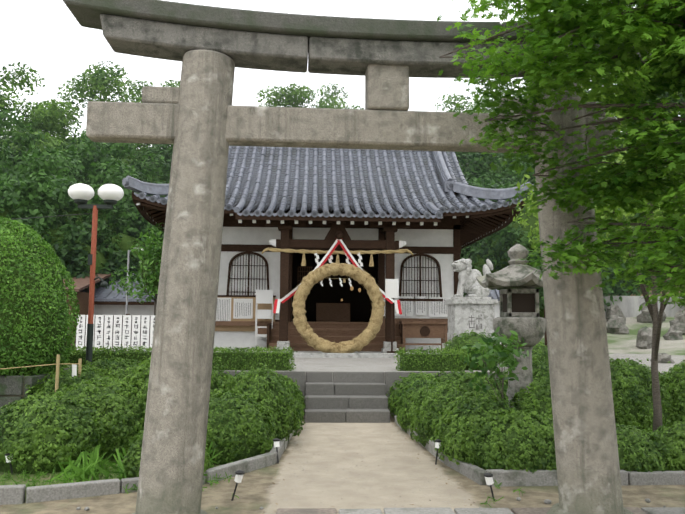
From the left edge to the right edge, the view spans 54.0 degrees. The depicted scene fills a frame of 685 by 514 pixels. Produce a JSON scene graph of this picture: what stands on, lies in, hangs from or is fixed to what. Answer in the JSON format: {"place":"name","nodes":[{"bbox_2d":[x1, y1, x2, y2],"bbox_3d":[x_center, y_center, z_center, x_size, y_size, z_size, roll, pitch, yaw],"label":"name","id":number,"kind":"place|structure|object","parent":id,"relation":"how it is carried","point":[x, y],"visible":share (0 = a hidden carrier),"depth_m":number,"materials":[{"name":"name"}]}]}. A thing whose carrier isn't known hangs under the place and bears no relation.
{"place":"outdoors","nodes":[
{"label":"outdoors","id":0,"kind":"place"},
{"bbox_2d":[0,450,269,499],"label":"grass","id":1,"kind":"structure","parent":0,"point":[15,478],"depth_m":6.62,"materials":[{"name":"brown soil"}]},
{"bbox_2d":[0,354,81,390],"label":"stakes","id":2,"kind":"object","parent":1,"relation":"on","point":[74,367],"visible":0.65,"depth_m":8.59,"materials":[{"name":"brown wood"}]},
{"bbox_2d":[68,183,123,364],"bbox_3d":[-4.053,0.685,10.856,0.890,3.785,0.410,1,-5,-2],"label":"street lamp","id":3,"kind":"object","parent":1,"relation":"on","point":[81,195],"visible":0.94,"depth_m":10.87,"materials":[{"name":"red metal"}]},
{"bbox_2d":[0,441,524,507],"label":"weeds","id":4,"kind":"object","parent":1,"relation":"on","point":[95,466],"visible":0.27,"depth_m":6.50,"materials":[{"name":"green plant"}]},
{"bbox_2d":[0,0,680,148],"label":"sky","id":5,"kind":"structure","parent":0,"point":[45,36],"materials":[{"name":"white"}]},
{"bbox_2d":[0,415,684,513],"bbox_3d":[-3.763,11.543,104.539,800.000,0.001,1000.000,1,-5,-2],"label":"ground","id":6,"kind":"structure","parent":0,"point":[255,489],"depth_m":6.39,"materials":[{"name":"beige sand"}]},
{"bbox_2d":[0,365,77,414],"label":"stone retaining wall","id":7,"kind":"structure","parent":6,"relation":"on","point":[13,388],"depth_m":8.95,"materials":[{"name":"stone"}]},
{"bbox_2d":[0,216,80,377],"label":"rounded bush","id":8,"kind":"object","parent":7,"relation":"on","point":[70,328],"depth_m":9.29,"materials":[{"name":"green plant"}]},
{"bbox_2d":[0,351,308,478],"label":"hedge","id":9,"kind":"object","parent":6,"relation":"on","point":[286,386],"depth_m":7.46,"materials":[{"name":"green plant"}]},
{"bbox_2d":[4,438,494,500],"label":"garden lights","id":10,"kind":"object","parent":6,"relation":"on","point":[240,473],"visible":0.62,"depth_m":5.94,"materials":[{"name":"grey metal"}]},
{"bbox_2d":[66,426,474,513],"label":"fallen leaves","id":11,"kind":"object","parent":6,"relation":"on","point":[333,506],"visible":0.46,"depth_m":6.48,"materials":[{"name":"brown plant"}]},
{"bbox_2d":[0,416,684,513],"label":"kerbs","id":12,"kind":"structure","parent":6,"relation":"on","point":[12,494],"depth_m":6.13,"materials":[{"name":"stone"}]},
{"bbox_2d":[305,372,389,422],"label":"stone steps","id":13,"kind":"structure","parent":6,"relation":"on","point":[352,397],"depth_m":10.80,"materials":[{"name":"grey stone"}]},
{"bbox_2d":[273,423,464,508],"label":"path gravel","id":14,"kind":"structure","parent":6,"relation":"on","point":[356,465],"depth_m":6.98,"materials":[{"name":"beige gravel"}]},
{"bbox_2d":[76,497,665,510],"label":"pebbles","id":15,"kind":"object","parent":6,"relation":"on","point":[548,501],"visible":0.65,"depth_m":5.84,"materials":[{"name":"grey stone"}]},
{"bbox_2d":[63,0,681,513],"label":"torii","id":16,"kind":"object","parent":6,"relation":"on","point":[199,120],"visible":0.73,"depth_m":5.14,"materials":[{"name":"stone"}]},
{"bbox_2d":[70,344,684,414],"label":"forecourt","id":17,"kind":"structure","parent":6,"relation":"on","point":[386,366],"depth_m":12.63,"materials":[{"name":"stone"}]},
{"bbox_2d":[11,213,141,314],"bbox_3d":[-10.142,0.602,14.849,11.853,3.186,8.436,1,-5,-2],"label":"utility pole","id":18,"kind":"object","parent":17,"relation":"on","point":[128,261],"visible":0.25,"depth_m":19.13,"materials":[{"name":"grey metal"}]},
{"bbox_2d":[73,314,154,350],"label":"name boards","id":19,"kind":"object","parent":17,"relation":"on","point":[111,331],"visible":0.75,"depth_m":16.12,"materials":[{"name":"white paint"}]},
{"bbox_2d":[109,223,164,314],"bbox_3d":[-4.753,0.749,17.206,2.392,3.437,2.395,1,-5,-2],"label":"tree","id":20,"kind":"object","parent":17,"relation":"on","point":[144,252],"depth_m":16.81,"materials":[{"name":"green plant"}]},
{"bbox_2d":[60,344,296,370],"bbox_3d":[-3.515,1.772,11.667,5.440,0.519,0.720,1,-5,-2],"label":"hedge","id":21,"kind":"object","parent":17,"relation":"on","point":[217,349],"depth_m":11.53,"materials":[{"name":"green plant"}]},
{"bbox_2d":[63,273,504,345],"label":"outbuildings","id":22,"kind":"structure","parent":17,"relation":"on","point":[108,301],"depth_m":20.87,"materials":[{"name":"paint"}]},
{"bbox_2d":[144,348,437,357],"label":"platform","id":23,"kind":"structure","parent":17,"relation":"on","point":[356,354],"depth_m":15.78,"materials":[{"name":"white stone"}]},
{"bbox_2d":[250,212,409,352],"bbox_3d":[-0.159,0.703,17.356,4.700,3.400,1.995,1,-5,-2],"label":"kohai","id":24,"kind":"object","parent":23,"relation":"on","point":[388,230],"visible":0.73,"depth_m":16.53,"materials":[{"name":"brown wood"}]},
{"bbox_2d":[273,232,401,313],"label":"ribbons","id":25,"kind":"object","parent":24,"relation":"attached to","point":[339,237],"visible":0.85,"depth_m":16.36,"materials":[{"name":"red fabric"}]},
{"bbox_2d":[261,248,412,352],"bbox_3d":[-0.117,1.061,16.210,3.738,2.603,0.470,1,-5,-2],"label":"rope ring","id":26,"kind":"object","parent":23,"relation":"on","point":[301,319],"visible":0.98,"depth_m":16.07,"materials":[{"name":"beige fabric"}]},
{"bbox_2d":[292,263,385,352],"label":"straw strands","id":27,"kind":"object","parent":26,"relation":"attached to","point":[296,292],"visible":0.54,"depth_m":16.04},
{"bbox_2d":[214,221,460,350],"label":"shrine building","id":28,"kind":"structure","parent":23,"relation":"on","point":[248,269],"depth_m":18.38,"materials":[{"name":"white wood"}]},
{"bbox_2d":[122,146,533,248],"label":"roof","id":29,"kind":"structure","parent":28,"relation":"on","point":[309,185],"depth_m":18.66,"materials":[{"name":"tile"}]},
{"bbox_2d":[217,298,444,320],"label":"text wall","id":30,"kind":"structure","parent":28,"relation":"attached to","point":[250,308],"depth_m":18.13,"materials":[{"name":"white"}]},
{"bbox_2d":[255,279,447,352],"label":"forecourt props","id":31,"kind":"object","parent":23,"relation":"on","point":[423,329],"visible":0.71,"depth_m":16.99,"materials":[{"name":"white paint"}]},
{"bbox_2d":[0,138,682,317],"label":"trees","id":32,"kind":"object","parent":17,"relation":"on","point":[123,245],"visible":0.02,"depth_m":25.39,"materials":[{"name":"green plant"}]},
{"bbox_2d":[0,70,684,310],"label":"background trees","id":33,"kind":"object","parent":17,"relation":"on","point":[46,184],"visible":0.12,"depth_m":24.71,"materials":[{"name":"green plant"}]},
{"bbox_2d":[394,346,466,370],"bbox_3d":[1.547,1.828,11.843,1.266,0.527,0.702,1,-5,-2],"label":"hedge","id":34,"kind":"object","parent":17,"relation":"on","point":[418,351],"depth_m":11.67,"materials":[{"name":"green plant"}]},
{"bbox_2d":[442,258,497,349],"bbox_3d":[2.878,1.173,15.116,1.120,2.280,1.000,1,-5,-2],"label":"guardian lion statue","id":35,"kind":"object","parent":17,"relation":"on","point":[474,309],"visible":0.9,"depth_m":14.73,"materials":[{"name":"white stone"}]},
{"bbox_2d":[443,329,548,369],"bbox_3d":[2.869,1.812,12.372,2.135,0.956,1.240,1,-5,-2],"label":"bush","id":36,"kind":"object","parent":17,"relation":"on","point":[456,338],"depth_m":12.04,"materials":[{"name":"green plant"}]},
{"bbox_2d":[544,308,546,346],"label":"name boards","id":37,"kind":"object","parent":17,"relation":"on","point":[545,335],"depth_m":16.85,"materials":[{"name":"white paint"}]},
{"bbox_2d":[512,172,611,252],"bbox_3d":[5.049,0.118,15.211,2.301,4.441,2.418,1,-5,-2],"label":"tree","id":38,"kind":"object","parent":17,"relation":"on","point":[536,229],"visible":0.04,"depth_m":15.31,"materials":[{"name":"green plant"}]},
{"bbox_2d":[386,355,684,473],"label":"hedge","id":39,"kind":"object","parent":6,"relation":"on","point":[472,450],"depth_m":7.40,"materials":[{"name":"green plant"}]},
{"label":"bed soil","id":40,"kind":"structure","parent":6,"relation":"on","visible":0},
{"bbox_2d":[460,327,528,400],"bbox_3d":[1.704,1.541,7.491,0.706,1.523,0.984,1,-5,-2],"label":"shrub","id":41,"kind":"object","parent":40,"relation":"on","point":[501,353],"depth_m":7.52,"materials":[{"name":"green plant"}]},
{"bbox_2d":[476,244,545,407],"bbox_3d":[2.164,1.102,8.206,0.943,2.536,1.087,1,-5,-2],"label":"stone lantern","id":42,"kind":"object","parent":40,"relation":"on","point":[519,311],"visible":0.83,"depth_m":8.06,"materials":[{"name":"grey stone"}]},
{"bbox_2d":[437,0,684,311],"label":"maple","id":43,"kind":"object","parent":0,"point":[615,32],"depth_m":4.49,"materials":[{"name":"green plant"}]},
{"bbox_2d":[517,59,684,431],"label":"thin tree","id":44,"kind":"object","parent":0,"point":[656,317],"depth_m":8.00,"materials":[{"name":"green plant"}]},
{"bbox_2d":[540,317,684,354],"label":"gravel ground","id":45,"kind":"structure","parent":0,"point":[622,343],"depth_m":20.80,"materials":[{"name":"beige gravel"}]},
{"bbox_2d":[603,296,684,318],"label":"old wall","id":46,"kind":"structure","parent":45,"relation":"on","point":[629,306],"depth_m":26.67,"materials":[{"name":"grey concrete"}]},
{"bbox_2d":[606,302,684,362],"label":"rocks","id":47,"kind":"object","parent":45,"relation":"on","point":[616,319],"visible":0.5,"depth_m":22.05,"materials":[{"name":"grey stone"}]},
{"bbox_2d":[614,275,679,295],"bbox_3d":[23.332,1.626,30.338,32.000,4.000,5.700,1,-5,-2],"label":"foliage","id":48,"kind":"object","parent":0,"point":[649,290],"depth_m":27.78,"materials":[{"name":"green plant"}]},
{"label":"hill","id":49,"kind":"structure","parent":0,"visible":0},
{"bbox_2d":[0,61,529,212],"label":"background trees","id":50,"kind":"object","parent":49,"relation":"on","point":[50,121],"visible":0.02,"depth_m":36.66,"materials":[{"name":"green plant"}]}
]}

